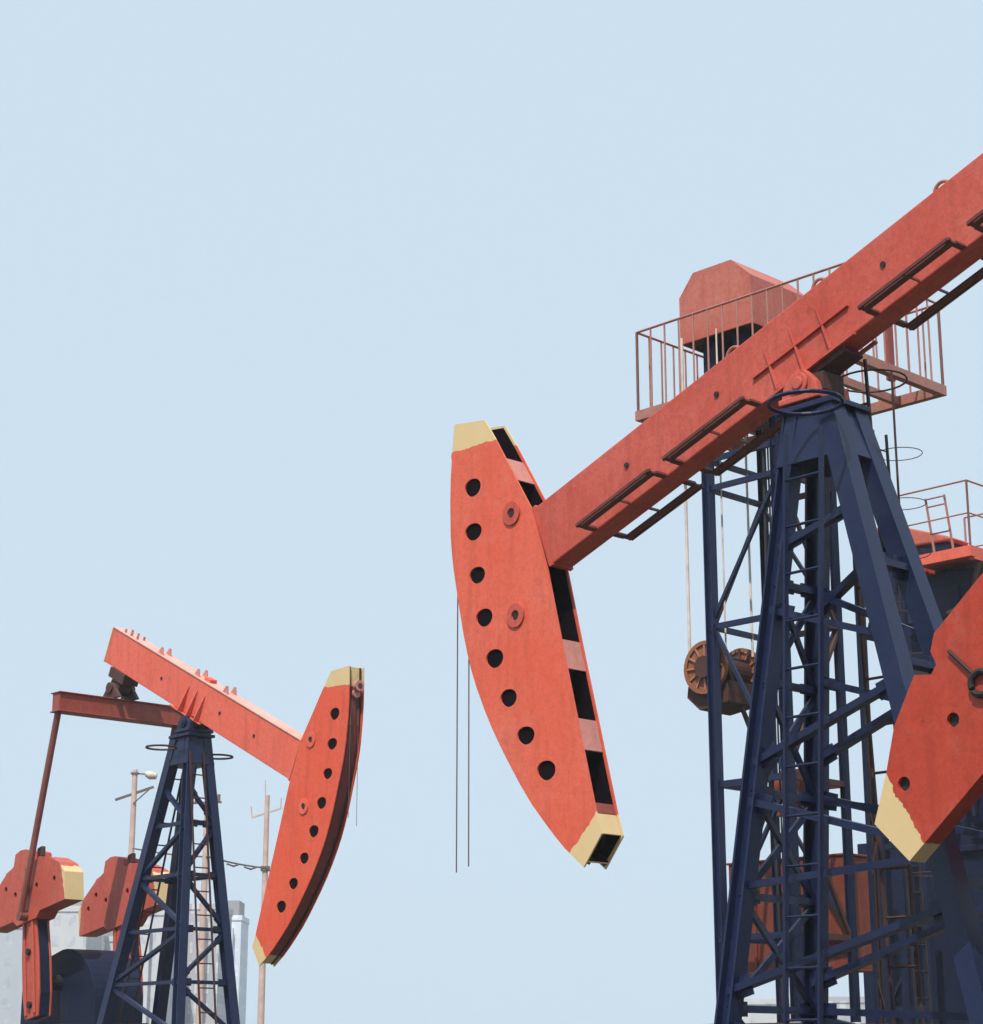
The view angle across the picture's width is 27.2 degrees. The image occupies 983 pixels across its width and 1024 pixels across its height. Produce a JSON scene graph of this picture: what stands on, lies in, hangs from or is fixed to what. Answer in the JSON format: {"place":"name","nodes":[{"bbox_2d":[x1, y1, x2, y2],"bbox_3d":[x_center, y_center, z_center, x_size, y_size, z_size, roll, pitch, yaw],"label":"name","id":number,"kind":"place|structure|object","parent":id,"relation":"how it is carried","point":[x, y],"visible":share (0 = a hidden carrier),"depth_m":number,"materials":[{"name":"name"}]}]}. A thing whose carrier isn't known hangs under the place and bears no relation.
{"place":"outdoors","nodes":[
{"label":"outdoors","id":0,"kind":"place"},
{"bbox_2d":[0,927,22,1023],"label":"apartment block","id":1,"kind":"structure","parent":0,"point":[10,975],"depth_m":292.54,"materials":[{"name":"white concrete"}]},
{"bbox_2d":[49,901,101,954],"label":"apartment block","id":2,"kind":"structure","parent":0,"point":[64,928],"depth_m":286.63,"materials":[{"name":"white concrete"}]},
{"bbox_2d":[102,931,112,949],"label":"apartment block","id":3,"kind":"structure","parent":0,"point":[107,934],"depth_m":314.82,"materials":[{"name":"grey concrete"}]},
{"bbox_2d":[104,936,112,950],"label":"apartment block","id":4,"kind":"structure","parent":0,"point":[108,940],"depth_m":298.79,"materials":[{"name":"grey concrete"}]},
{"bbox_2d":[140,910,173,1023],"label":"apartment block","id":5,"kind":"structure","parent":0,"point":[150,968],"depth_m":278.48,"materials":[{"name":"white concrete"}]},
{"bbox_2d":[185,904,232,1023],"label":"apartment block","id":6,"kind":"structure","parent":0,"point":[190,1011],"depth_m":289.23,"materials":[{"name":"white concrete"}]},
{"bbox_2d":[228,900,249,1023],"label":"apartment block","id":7,"kind":"structure","parent":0,"point":[239,930],"depth_m":324.52,"materials":[{"name":"white concrete"}]},
{"bbox_2d":[0,0,982,1023],"label":"sky","id":8,"kind":"structure","parent":0,"point":[262,262],"materials":[{"name":"blue"}]},
{"bbox_2d":[742,999,790,1022],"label":"apartment block","id":9,"kind":"structure","parent":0,"point":[760,1018],"depth_m":296.10,"materials":[{"name":"white concrete"}]},
{"bbox_2d":[828,997,865,1023],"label":"apartment block","id":10,"kind":"structure","parent":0,"point":[843,1002],"depth_m":281.89,"materials":[{"name":"white concrete"}]},
{"label":"ground","id":11,"kind":"structure","parent":0,"visible":0},
{"bbox_2d":[115,769,156,854],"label":"utility pole","id":12,"kind":"object","parent":11,"relation":"on","point":[149,775],"visible":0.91,"depth_m":79.74,"materials":[{"name":"concrete"}]},
{"bbox_2d":[0,627,363,1023],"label":"pumpjack","id":13,"kind":"object","parent":11,"relation":"on","point":[316,763],"visible":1,"depth_m":30.00,"materials":[{"name":"orange paint"}]},
{"bbox_2d":[194,794,221,1023],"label":"utility pole","id":14,"kind":"object","parent":11,"relation":"on","point":[202,934],"visible":0.51,"depth_m":76.49,"materials":[{"name":"wood"}]},
{"bbox_2d":[132,848,266,869],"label":"overhead cable","id":15,"kind":"object","parent":14,"relation":"attached to","point":[244,865],"visible":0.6,"depth_m":79.80,"materials":[{"name":"grey metal"}]},
{"bbox_2d":[250,780,281,1023],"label":"utility pole","id":16,"kind":"object","parent":11,"relation":"on","point":[261,998],"visible":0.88,"depth_m":83.90,"materials":[{"name":"wood"}]},
{"bbox_2d":[450,153,982,1023],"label":"pumpjack","id":17,"kind":"object","parent":11,"relation":"on","point":[522,545],"visible":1,"depth_m":15.01,"materials":[{"name":"red paint"}]},
{"bbox_2d":[635,260,946,1023],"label":"pumping tower","id":18,"kind":"structure","parent":11,"relation":"on","point":[735,303],"depth_m":25.29,"materials":[{"name":"blue metal"}]},
{"bbox_2d":[680,328,755,715],"bbox_3d":[2.943,0.108,26.309,0.840,5.010,0.700,14,-21,-42],"label":"pulley block","id":19,"kind":"object","parent":18,"relation":"hanging from","point":[733,698],"visible":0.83,"depth_m":25.71,"materials":[{"name":"paint"}]},
{"bbox_2d":[857,479,982,1023],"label":"enclosed pumping unit","id":20,"kind":"object","parent":11,"relation":"on","point":[953,567],"visible":0.23,"depth_m":33.26,"materials":[{"name":"orange paint"}]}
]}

